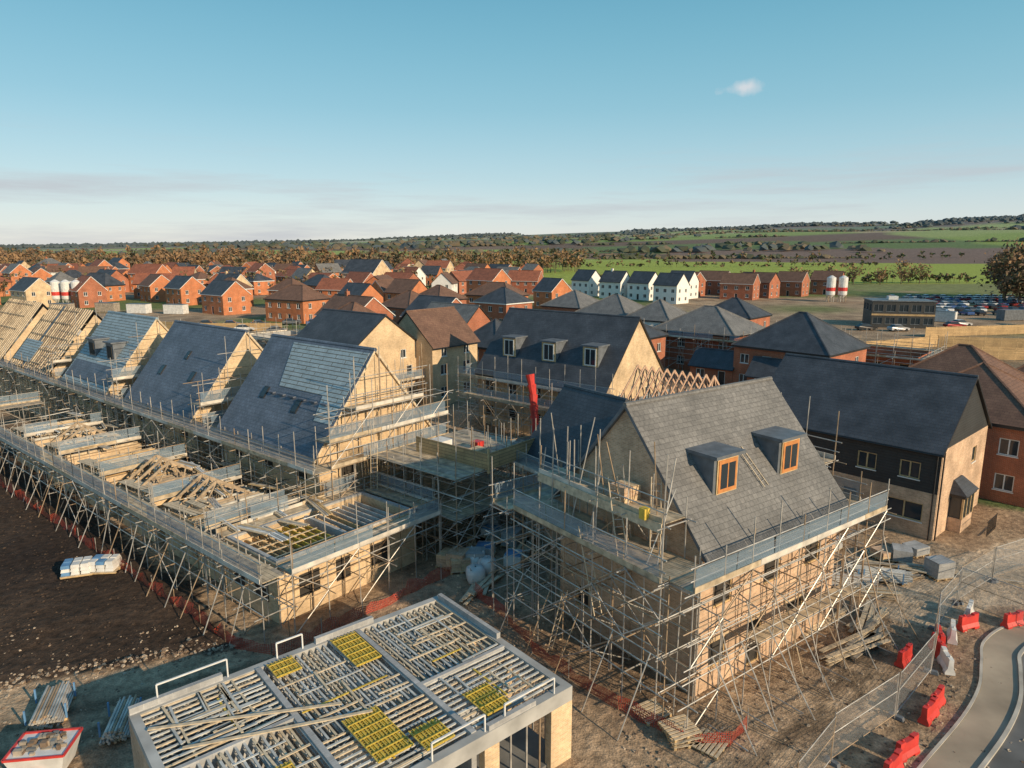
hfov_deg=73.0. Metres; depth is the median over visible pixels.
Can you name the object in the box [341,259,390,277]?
brick house
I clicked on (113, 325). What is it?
roof
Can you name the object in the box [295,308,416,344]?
roof
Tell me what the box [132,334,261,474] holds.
walls
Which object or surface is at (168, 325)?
timber fence
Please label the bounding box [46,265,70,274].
rendered house
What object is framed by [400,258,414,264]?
brick house
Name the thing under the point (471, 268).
brick house
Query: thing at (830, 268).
bare tree
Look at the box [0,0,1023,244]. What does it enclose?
sky
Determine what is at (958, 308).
parked car
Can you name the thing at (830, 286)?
cement silo
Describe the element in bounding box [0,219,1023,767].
ground
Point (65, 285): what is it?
cement silo
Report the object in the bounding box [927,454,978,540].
bay window
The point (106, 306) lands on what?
site cabin
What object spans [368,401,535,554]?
scaffolding
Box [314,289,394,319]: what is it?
brick house
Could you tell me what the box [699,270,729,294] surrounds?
brick house
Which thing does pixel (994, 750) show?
kerb
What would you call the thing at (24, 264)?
brick house
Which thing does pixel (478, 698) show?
floor joists
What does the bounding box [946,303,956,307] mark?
parked car
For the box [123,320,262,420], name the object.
roof
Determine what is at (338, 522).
unfinished brick house
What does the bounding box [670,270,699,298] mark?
rendered house
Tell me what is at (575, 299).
roof
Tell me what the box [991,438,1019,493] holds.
windows
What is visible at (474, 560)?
bulk bag
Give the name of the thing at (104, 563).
cement bag pallet
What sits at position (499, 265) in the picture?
brick house
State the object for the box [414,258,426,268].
brick house
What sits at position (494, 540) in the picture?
timber stack
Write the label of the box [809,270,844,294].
brick house
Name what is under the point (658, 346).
windows
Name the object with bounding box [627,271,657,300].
rendered house
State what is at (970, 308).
parked car
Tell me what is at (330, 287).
brick house
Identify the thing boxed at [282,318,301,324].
parked car
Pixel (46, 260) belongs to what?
brick house
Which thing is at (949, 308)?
parked car
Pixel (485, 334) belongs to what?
roof
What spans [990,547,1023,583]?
fence
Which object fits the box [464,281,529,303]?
brick house
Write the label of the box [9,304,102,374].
roof rafters
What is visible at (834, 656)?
timber stack
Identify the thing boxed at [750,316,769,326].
walls
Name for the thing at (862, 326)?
parked car
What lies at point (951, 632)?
road barrier
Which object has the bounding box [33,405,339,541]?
roof trusses
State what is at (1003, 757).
road
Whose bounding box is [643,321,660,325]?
walls
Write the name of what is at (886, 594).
timber stack
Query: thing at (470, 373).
scaffolding
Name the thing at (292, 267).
brick house
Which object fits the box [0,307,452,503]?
scaffolding
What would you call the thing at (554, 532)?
walls
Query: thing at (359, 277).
brick house
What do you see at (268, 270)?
brick house
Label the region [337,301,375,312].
brick house
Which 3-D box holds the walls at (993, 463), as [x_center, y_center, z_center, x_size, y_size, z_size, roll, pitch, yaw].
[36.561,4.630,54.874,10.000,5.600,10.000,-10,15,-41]
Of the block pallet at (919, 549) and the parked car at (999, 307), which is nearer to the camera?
the block pallet at (919, 549)
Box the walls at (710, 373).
[689,366,732,385]
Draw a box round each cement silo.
[49,280,61,302]
[60,280,70,302]
[70,280,78,295]
[826,275,835,301]
[838,275,847,301]
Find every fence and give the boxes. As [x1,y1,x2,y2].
[102,318,281,330]
[797,539,1023,767]
[867,335,1023,347]
[925,325,1023,336]
[954,567,1023,625]
[977,347,1023,359]
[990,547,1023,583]
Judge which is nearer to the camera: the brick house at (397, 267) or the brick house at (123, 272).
the brick house at (123, 272)
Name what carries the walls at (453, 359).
on the ground
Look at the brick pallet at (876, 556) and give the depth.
40.49 m
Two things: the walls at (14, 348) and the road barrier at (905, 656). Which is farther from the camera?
the walls at (14, 348)
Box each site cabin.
[48,303,74,307]
[94,302,119,311]
[126,303,151,313]
[162,304,188,313]
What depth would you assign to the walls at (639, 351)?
66.52 m
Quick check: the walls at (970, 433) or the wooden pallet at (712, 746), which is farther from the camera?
the walls at (970, 433)
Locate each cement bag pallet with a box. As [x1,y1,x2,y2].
[60,556,92,578]
[89,554,124,573]
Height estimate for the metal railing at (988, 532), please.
1.020 m
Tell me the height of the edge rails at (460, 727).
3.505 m
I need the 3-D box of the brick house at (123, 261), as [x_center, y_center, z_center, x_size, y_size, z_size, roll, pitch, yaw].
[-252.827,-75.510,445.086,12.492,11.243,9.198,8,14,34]
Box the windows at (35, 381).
[20,374,65,390]
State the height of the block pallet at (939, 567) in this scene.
1.000 m
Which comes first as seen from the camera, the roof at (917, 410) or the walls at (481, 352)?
the roof at (917, 410)
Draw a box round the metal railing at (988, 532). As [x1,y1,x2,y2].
[986,513,997,535]
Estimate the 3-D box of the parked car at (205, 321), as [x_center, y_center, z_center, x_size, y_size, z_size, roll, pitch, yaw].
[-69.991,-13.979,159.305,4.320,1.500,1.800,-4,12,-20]
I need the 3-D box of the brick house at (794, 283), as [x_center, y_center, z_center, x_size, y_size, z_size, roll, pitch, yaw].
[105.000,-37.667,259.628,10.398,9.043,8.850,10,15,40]
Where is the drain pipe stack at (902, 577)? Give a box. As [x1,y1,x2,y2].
[846,561,912,586]
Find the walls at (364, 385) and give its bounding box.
[223,354,427,507]
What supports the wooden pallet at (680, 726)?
on the wooden pallet at (683, 741)
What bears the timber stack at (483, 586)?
on the ground
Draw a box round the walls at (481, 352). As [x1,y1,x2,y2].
[477,349,485,365]
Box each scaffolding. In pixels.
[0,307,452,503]
[0,386,445,646]
[236,314,307,347]
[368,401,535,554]
[395,356,425,405]
[455,350,674,435]
[483,392,922,755]
[495,418,560,565]
[649,320,776,369]
[841,326,947,365]
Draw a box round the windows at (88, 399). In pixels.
[73,394,108,431]
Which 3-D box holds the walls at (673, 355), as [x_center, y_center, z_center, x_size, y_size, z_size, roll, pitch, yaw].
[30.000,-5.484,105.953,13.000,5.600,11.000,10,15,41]
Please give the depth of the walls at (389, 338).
76.88 m
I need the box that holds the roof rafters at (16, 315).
[0,298,76,357]
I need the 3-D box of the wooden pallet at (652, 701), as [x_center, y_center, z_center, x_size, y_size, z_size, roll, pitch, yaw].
[5.445,12.882,27.196,1.200,0.122,1.100,-6,13,-29]
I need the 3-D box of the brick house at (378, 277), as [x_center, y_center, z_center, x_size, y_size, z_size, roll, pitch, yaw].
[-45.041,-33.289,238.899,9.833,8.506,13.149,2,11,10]
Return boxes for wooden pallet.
[630,698,671,726]
[658,714,701,742]
[660,719,703,746]
[662,730,704,750]
[689,727,729,760]
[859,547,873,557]
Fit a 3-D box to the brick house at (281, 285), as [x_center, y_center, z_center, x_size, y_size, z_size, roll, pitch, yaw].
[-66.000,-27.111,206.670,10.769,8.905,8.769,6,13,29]
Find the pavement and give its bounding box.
[923,626,1023,767]
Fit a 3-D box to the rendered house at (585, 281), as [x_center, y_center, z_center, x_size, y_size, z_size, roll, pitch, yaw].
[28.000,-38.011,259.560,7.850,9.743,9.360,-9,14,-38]
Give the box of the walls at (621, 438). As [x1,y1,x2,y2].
[560,411,835,696]
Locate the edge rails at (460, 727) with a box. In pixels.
[155,633,554,767]
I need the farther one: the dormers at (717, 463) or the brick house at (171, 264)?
the brick house at (171, 264)
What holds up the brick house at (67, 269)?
on the ground
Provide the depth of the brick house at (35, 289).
209.24 m
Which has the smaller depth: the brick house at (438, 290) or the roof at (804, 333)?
the roof at (804, 333)
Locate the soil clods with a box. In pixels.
[0,458,237,682]
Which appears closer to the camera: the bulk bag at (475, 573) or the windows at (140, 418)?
the bulk bag at (475, 573)
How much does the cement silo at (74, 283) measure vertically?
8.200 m
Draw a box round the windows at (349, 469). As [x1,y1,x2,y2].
[234,450,354,495]
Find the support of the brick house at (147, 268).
on the ground
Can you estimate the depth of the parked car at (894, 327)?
149.74 m
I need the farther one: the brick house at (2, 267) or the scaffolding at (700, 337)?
the brick house at (2, 267)
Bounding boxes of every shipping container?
[935,310,957,321]
[996,309,1023,320]
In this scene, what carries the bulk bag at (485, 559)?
on the ground
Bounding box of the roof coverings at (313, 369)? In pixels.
[259,342,369,424]
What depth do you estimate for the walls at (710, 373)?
91.38 m
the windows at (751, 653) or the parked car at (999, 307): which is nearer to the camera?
the windows at (751, 653)
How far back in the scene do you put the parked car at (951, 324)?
155.57 m
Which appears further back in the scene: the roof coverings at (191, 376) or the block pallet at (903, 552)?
the roof coverings at (191, 376)
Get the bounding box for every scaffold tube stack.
[23,681,76,731]
[97,694,141,745]
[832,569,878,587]
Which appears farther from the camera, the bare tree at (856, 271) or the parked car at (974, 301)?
the bare tree at (856, 271)
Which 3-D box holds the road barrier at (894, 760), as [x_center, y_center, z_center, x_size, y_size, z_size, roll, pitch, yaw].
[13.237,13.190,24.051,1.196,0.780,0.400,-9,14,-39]
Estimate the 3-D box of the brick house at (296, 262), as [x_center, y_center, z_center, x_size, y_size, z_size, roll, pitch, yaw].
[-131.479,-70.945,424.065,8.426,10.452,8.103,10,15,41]
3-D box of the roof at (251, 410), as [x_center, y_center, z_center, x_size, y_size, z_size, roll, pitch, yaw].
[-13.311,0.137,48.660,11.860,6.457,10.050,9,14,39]
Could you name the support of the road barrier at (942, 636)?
on the ground
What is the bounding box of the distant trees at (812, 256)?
[0,250,963,296]
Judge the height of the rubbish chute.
6.542 m
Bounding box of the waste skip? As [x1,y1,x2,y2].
[1,727,82,767]
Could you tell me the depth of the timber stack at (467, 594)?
36.18 m
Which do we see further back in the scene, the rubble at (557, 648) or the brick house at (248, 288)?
the brick house at (248, 288)
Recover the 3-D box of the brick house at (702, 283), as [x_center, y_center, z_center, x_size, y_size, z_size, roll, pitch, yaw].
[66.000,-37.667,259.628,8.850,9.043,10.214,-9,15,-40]
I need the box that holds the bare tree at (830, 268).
[824,264,837,270]
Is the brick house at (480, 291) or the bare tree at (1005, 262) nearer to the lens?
the brick house at (480, 291)
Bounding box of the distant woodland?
[0,214,1023,258]
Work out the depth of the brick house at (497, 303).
158.45 m
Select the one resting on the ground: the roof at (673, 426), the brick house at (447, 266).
the brick house at (447, 266)
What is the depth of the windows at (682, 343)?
101.78 m
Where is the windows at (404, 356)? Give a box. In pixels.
[401,349,411,392]
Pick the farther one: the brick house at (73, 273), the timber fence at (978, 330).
the brick house at (73, 273)
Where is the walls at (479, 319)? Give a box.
[468,308,489,331]
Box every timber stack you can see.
[459,576,485,604]
[471,571,503,595]
[482,529,537,543]
[517,536,535,556]
[800,607,848,638]
[818,627,890,666]
[841,619,889,659]
[845,584,901,600]
[846,557,926,573]
[846,599,888,632]
[881,571,924,586]
[898,561,975,577]
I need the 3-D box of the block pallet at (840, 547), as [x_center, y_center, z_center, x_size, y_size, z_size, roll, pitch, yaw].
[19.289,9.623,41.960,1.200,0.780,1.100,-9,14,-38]
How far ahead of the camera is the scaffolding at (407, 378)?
77.94 m
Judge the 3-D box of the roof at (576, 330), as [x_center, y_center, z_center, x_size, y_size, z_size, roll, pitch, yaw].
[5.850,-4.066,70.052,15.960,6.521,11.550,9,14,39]
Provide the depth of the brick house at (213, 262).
436.72 m
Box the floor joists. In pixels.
[141,601,552,767]
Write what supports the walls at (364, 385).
on the ground
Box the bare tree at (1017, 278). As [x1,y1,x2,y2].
[995,267,1023,302]
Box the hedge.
[599,270,970,283]
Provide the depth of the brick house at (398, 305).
146.76 m
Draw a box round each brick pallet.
[435,547,450,569]
[445,546,469,572]
[450,557,470,574]
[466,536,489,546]
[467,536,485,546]
[869,545,892,561]
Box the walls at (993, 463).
[978,426,1023,507]
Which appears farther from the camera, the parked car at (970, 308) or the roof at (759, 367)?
the parked car at (970, 308)
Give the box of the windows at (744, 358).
[739,353,857,381]
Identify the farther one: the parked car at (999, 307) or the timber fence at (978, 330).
the parked car at (999, 307)
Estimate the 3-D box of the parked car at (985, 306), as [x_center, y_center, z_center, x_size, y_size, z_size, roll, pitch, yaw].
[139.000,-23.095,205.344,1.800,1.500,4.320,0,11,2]
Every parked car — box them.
[198,320,216,322]
[224,320,238,322]
[234,324,253,330]
[250,320,268,322]
[266,326,287,331]
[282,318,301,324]
[855,323,877,330]
[887,324,909,331]
[943,306,953,310]
[943,321,966,326]
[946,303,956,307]
[953,306,964,311]
[953,319,972,325]
[958,301,968,305]
[958,309,974,315]
[963,296,971,300]
[965,306,976,310]
[967,299,979,303]
[973,304,987,308]
[973,310,986,315]
[975,301,987,304]
[975,306,986,311]
[986,303,997,308]
[993,306,1007,310]
[1007,301,1018,305]
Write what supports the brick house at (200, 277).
on the ground
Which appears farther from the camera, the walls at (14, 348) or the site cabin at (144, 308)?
the site cabin at (144, 308)
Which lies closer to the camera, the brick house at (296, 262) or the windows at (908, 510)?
the windows at (908, 510)
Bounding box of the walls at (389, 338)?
[359,317,416,403]
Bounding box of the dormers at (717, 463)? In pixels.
[685,426,806,494]
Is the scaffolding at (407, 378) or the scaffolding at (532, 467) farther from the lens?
the scaffolding at (407, 378)
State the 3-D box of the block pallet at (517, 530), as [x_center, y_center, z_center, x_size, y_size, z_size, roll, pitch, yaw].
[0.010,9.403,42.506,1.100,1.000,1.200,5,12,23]
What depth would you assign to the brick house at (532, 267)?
396.95 m
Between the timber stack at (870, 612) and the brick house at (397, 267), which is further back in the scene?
the brick house at (397, 267)
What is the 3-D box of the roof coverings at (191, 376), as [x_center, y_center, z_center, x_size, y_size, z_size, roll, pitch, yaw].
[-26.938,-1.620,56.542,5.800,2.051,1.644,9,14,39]
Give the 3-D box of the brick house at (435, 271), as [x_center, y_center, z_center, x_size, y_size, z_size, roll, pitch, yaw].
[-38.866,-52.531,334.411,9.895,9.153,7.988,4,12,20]
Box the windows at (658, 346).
[657,343,660,351]
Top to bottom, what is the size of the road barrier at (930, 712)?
0.780 m
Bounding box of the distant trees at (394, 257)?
[0,244,588,272]
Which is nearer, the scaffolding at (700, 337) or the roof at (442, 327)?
the roof at (442, 327)
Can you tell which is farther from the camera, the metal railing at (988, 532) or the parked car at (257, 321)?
the parked car at (257, 321)
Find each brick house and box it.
[0,265,6,274]
[0,277,11,296]
[1,263,31,285]
[8,277,55,306]
[12,418,416,623]
[17,260,30,268]
[28,263,46,270]
[30,267,52,280]
[38,257,60,263]
[45,271,76,284]
[63,265,77,272]
[65,270,81,279]
[68,275,107,307]
[69,263,84,267]
[77,266,108,273]
[85,272,125,301]
[89,259,111,265]
[96,267,129,291]
[108,258,129,269]
[111,262,128,270]
[118,269,127,277]
[127,264,170,291]
[132,273,180,298]
[138,274,169,301]
[163,264,171,271]
[164,275,205,305]
[166,262,178,267]
[171,263,189,268]
[171,267,196,275]
[187,265,205,273]
[189,272,210,286]
[199,280,250,314]
[203,264,219,274]
[206,272,224,285]
[209,260,223,265]
[209,271,232,280]
[214,270,252,286]
[219,266,247,277]
[224,277,253,306]
[242,262,256,268]
[246,263,275,284]
[246,273,274,294]
[252,331,298,346]
[263,284,330,323]
[267,278,313,294]
[273,263,292,273]
[275,269,296,283]
[285,266,300,268]
[290,268,314,282]
[291,259,301,263]
[292,264,309,267]
[302,272,339,281]
[302,274,329,289]
[313,263,341,277]
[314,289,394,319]
[315,278,352,296]
[334,259,349,269]
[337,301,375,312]
[338,282,384,302]
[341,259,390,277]
[345,271,373,282]
[365,274,392,283]
[372,279,393,301]
[381,290,420,322]
[383,272,418,278]
[384,261,392,271]
[384,278,427,300]
[393,264,409,271]
[399,295,460,316]
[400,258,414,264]
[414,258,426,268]
[419,284,467,303]
[421,266,442,284]
[425,260,453,272]
[449,270,472,294]
[454,264,464,270]
[463,263,490,268]
[464,266,479,269]
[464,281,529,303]
[465,268,510,291]
[473,287,533,321]
[489,264,511,267]
[497,266,518,270]
[508,267,542,293]
[521,264,543,273]
[532,277,572,308]
[696,272,706,295]
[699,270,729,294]
[719,273,760,299]
[743,270,780,297]
[777,271,809,296]
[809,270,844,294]
[866,346,930,366]
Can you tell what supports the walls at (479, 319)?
on the ground
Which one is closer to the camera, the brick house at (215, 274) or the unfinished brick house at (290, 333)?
the unfinished brick house at (290, 333)
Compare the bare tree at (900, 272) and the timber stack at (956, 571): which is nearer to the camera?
the timber stack at (956, 571)
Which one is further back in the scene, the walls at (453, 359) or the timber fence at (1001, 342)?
the timber fence at (1001, 342)
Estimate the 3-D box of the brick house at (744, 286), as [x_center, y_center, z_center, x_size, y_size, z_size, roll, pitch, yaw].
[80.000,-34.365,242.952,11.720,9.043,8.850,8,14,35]
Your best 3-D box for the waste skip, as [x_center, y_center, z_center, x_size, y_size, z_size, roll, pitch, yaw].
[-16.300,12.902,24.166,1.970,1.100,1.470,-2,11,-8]
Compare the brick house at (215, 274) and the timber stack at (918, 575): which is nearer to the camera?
the timber stack at (918, 575)
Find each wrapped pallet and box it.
[476,540,495,556]
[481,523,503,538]
[502,548,525,569]
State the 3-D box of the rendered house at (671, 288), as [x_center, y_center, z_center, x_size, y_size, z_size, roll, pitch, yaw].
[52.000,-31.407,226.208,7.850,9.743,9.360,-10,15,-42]
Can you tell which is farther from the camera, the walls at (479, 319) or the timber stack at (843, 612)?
the walls at (479, 319)
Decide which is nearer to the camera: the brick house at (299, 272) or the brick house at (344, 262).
the brick house at (299, 272)
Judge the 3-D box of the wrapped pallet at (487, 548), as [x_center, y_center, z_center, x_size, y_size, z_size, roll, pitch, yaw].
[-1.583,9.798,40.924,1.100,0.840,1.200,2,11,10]
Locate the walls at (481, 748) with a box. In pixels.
[128,593,571,767]
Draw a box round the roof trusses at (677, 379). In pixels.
[620,364,719,400]
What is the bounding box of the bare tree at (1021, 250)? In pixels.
[1007,239,1023,261]
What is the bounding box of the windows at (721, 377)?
[696,368,724,385]
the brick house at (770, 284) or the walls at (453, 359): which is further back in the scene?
the brick house at (770, 284)
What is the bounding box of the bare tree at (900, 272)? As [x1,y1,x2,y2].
[888,258,916,283]
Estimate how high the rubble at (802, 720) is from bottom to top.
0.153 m
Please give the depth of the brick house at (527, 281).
268.37 m
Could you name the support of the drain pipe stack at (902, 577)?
on the ground
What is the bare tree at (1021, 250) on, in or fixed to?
on the ground
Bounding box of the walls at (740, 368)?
[732,347,866,382]
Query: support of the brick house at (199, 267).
on the ground
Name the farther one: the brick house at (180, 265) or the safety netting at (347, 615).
the brick house at (180, 265)
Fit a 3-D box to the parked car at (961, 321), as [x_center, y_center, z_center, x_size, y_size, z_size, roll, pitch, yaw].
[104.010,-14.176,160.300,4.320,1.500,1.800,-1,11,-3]
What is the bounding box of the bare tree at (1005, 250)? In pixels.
[967,243,1023,298]
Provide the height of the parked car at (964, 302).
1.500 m
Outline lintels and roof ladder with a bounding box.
[707,446,805,644]
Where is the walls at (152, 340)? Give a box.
[68,321,166,435]
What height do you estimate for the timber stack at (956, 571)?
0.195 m
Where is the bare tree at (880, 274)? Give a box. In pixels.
[870,265,891,284]
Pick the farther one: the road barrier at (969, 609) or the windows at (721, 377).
the windows at (721, 377)
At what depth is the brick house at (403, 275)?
264.85 m
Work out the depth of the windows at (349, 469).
44.38 m
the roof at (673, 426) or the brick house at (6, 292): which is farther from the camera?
the brick house at (6, 292)
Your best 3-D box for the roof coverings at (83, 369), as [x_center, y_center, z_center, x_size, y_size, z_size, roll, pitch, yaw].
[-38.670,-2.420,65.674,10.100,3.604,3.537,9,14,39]
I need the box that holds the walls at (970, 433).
[804,385,987,540]
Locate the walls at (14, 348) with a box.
[0,307,76,402]
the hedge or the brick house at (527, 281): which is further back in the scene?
the hedge
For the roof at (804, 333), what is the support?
on the walls at (740, 368)
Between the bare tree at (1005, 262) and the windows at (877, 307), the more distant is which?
the bare tree at (1005, 262)
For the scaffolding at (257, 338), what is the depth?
120.49 m
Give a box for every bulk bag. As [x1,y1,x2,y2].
[465,558,484,583]
[470,546,478,563]
[477,550,495,575]
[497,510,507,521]
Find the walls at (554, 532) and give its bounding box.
[527,458,559,546]
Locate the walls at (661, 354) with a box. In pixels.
[651,337,665,367]
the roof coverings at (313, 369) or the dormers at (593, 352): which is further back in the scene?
the dormers at (593, 352)
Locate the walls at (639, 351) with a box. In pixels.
[479,322,662,432]
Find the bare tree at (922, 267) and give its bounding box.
[907,263,932,283]
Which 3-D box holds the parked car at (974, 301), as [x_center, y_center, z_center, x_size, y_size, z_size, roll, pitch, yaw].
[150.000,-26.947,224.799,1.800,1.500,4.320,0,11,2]
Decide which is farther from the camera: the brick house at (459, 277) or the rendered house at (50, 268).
the rendered house at (50, 268)
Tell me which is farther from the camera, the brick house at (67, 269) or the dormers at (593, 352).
the brick house at (67, 269)
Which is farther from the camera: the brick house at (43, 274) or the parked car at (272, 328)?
the brick house at (43, 274)
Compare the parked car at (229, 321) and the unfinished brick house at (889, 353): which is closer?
the unfinished brick house at (889, 353)
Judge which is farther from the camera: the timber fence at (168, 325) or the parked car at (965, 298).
the parked car at (965, 298)
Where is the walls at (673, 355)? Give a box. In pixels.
[665,332,745,370]
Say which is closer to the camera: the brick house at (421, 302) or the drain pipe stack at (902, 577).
the drain pipe stack at (902, 577)
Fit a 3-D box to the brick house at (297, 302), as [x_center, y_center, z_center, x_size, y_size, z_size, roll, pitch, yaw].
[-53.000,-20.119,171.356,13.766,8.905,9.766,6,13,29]
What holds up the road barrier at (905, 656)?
on the ground
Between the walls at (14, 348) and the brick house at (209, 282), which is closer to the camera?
the walls at (14, 348)
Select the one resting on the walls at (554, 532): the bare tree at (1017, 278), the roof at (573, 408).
the roof at (573, 408)
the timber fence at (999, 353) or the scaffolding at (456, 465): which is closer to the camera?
the scaffolding at (456, 465)
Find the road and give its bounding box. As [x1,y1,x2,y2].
[986,654,1023,767]
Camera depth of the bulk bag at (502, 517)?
46.11 m
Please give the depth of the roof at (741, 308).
125.52 m
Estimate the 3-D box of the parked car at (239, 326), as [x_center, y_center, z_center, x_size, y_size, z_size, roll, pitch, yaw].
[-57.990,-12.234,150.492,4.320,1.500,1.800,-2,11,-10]
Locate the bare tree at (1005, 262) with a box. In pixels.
[981,248,1023,300]
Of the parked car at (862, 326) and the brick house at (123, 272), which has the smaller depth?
the parked car at (862, 326)
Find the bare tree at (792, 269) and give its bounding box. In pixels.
[787,266,801,271]
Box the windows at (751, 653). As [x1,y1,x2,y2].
[577,541,818,668]
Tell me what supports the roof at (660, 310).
on the walls at (650, 323)
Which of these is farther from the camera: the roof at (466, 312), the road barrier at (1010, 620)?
the roof at (466, 312)
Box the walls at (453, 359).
[398,314,477,406]
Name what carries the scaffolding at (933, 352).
on the ground
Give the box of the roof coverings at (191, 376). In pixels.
[157,350,196,381]
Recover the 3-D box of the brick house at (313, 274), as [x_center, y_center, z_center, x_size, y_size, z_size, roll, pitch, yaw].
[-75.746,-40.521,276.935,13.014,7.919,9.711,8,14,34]
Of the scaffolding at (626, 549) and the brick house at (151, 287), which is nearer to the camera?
the scaffolding at (626, 549)
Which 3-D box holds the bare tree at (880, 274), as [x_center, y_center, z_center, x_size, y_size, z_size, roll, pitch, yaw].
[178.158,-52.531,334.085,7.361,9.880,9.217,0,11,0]
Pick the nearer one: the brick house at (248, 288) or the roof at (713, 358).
the roof at (713, 358)
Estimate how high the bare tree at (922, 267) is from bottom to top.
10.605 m
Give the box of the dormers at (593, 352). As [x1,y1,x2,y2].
[501,334,609,367]
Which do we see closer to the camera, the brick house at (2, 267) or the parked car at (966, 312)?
the parked car at (966, 312)
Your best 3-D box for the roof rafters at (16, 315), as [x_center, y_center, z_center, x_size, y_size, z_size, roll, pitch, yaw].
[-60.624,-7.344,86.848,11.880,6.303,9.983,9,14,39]
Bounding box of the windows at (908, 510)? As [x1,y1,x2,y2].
[842,446,975,523]
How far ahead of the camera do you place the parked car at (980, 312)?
184.16 m
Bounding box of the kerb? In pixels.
[917,626,1023,767]
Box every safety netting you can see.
[0,477,452,655]
[474,583,748,746]
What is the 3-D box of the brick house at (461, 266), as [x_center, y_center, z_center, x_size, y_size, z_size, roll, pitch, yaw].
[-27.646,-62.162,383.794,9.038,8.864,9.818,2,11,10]
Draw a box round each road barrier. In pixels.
[883,747,903,767]
[894,642,913,668]
[895,731,919,762]
[917,696,939,726]
[928,632,946,657]
[930,684,945,709]
[935,624,945,643]
[937,646,955,675]
[946,619,957,644]
[956,612,979,631]
[963,599,974,614]
[1000,610,1023,629]
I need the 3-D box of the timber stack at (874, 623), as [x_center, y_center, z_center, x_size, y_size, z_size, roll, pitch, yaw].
[16.290,11.760,32.200,3.781,0.345,1.146,-9,14,-39]
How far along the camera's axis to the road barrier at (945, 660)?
29.87 m
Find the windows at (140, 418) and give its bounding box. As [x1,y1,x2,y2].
[138,415,224,469]
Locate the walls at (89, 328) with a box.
[15,315,100,421]
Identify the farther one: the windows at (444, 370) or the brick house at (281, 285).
the brick house at (281, 285)
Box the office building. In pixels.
[862,296,937,327]
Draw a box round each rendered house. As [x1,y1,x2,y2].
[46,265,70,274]
[400,267,426,285]
[431,272,457,292]
[571,269,600,296]
[598,267,629,297]
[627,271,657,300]
[653,272,689,303]
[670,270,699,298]
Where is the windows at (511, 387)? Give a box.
[486,380,650,420]
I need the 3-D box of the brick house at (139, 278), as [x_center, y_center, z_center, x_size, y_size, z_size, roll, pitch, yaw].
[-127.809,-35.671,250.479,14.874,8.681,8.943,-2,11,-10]
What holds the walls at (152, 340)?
on the ground
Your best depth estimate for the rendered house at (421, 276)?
311.26 m
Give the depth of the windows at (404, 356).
79.06 m
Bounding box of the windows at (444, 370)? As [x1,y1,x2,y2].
[441,345,469,397]
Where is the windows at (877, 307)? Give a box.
[864,302,934,324]
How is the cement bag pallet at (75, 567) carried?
on the ground
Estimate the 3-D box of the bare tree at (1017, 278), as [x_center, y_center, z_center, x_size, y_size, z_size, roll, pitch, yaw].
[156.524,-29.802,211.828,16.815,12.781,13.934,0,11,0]
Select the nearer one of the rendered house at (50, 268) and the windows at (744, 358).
the windows at (744, 358)
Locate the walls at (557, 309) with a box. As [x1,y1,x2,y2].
[542,307,578,311]
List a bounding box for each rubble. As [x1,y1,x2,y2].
[0,636,249,697]
[1,624,316,767]
[396,517,598,656]
[598,621,1023,767]
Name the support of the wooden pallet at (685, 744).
on the ground
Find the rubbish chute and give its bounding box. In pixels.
[525,374,538,432]
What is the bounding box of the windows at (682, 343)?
[676,338,726,364]
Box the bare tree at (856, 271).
[839,261,869,284]
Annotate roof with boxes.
[62,311,168,394]
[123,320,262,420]
[215,334,432,462]
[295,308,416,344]
[397,306,480,349]
[426,301,490,323]
[474,318,500,349]
[475,307,666,391]
[527,384,628,470]
[540,289,598,308]
[553,376,848,563]
[575,294,643,314]
[627,299,686,322]
[644,323,668,339]
[654,305,764,337]
[687,347,733,371]
[714,297,772,319]
[731,311,870,357]
[744,356,781,377]
[772,353,991,457]
[909,344,1023,379]
[957,361,1023,430]
[1016,365,1023,372]
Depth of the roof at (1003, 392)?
50.82 m
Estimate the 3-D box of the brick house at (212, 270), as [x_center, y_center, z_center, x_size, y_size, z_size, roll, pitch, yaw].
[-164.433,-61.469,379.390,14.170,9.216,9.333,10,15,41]
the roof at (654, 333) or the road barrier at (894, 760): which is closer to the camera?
the road barrier at (894, 760)
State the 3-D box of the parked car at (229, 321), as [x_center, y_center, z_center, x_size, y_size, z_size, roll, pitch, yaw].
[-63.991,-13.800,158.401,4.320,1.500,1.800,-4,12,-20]
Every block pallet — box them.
[465,546,484,558]
[481,506,498,513]
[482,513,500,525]
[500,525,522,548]
[835,536,842,551]
[891,543,912,563]
[902,540,930,558]
[922,555,955,581]
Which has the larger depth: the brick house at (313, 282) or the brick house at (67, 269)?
the brick house at (67, 269)
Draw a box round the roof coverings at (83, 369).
[66,336,127,385]
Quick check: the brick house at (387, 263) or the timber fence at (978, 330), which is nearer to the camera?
the timber fence at (978, 330)
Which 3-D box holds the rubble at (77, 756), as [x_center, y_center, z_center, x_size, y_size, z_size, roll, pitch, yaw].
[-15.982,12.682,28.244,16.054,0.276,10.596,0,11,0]
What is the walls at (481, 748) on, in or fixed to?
on the ground
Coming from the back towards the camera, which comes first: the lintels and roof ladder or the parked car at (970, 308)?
the parked car at (970, 308)

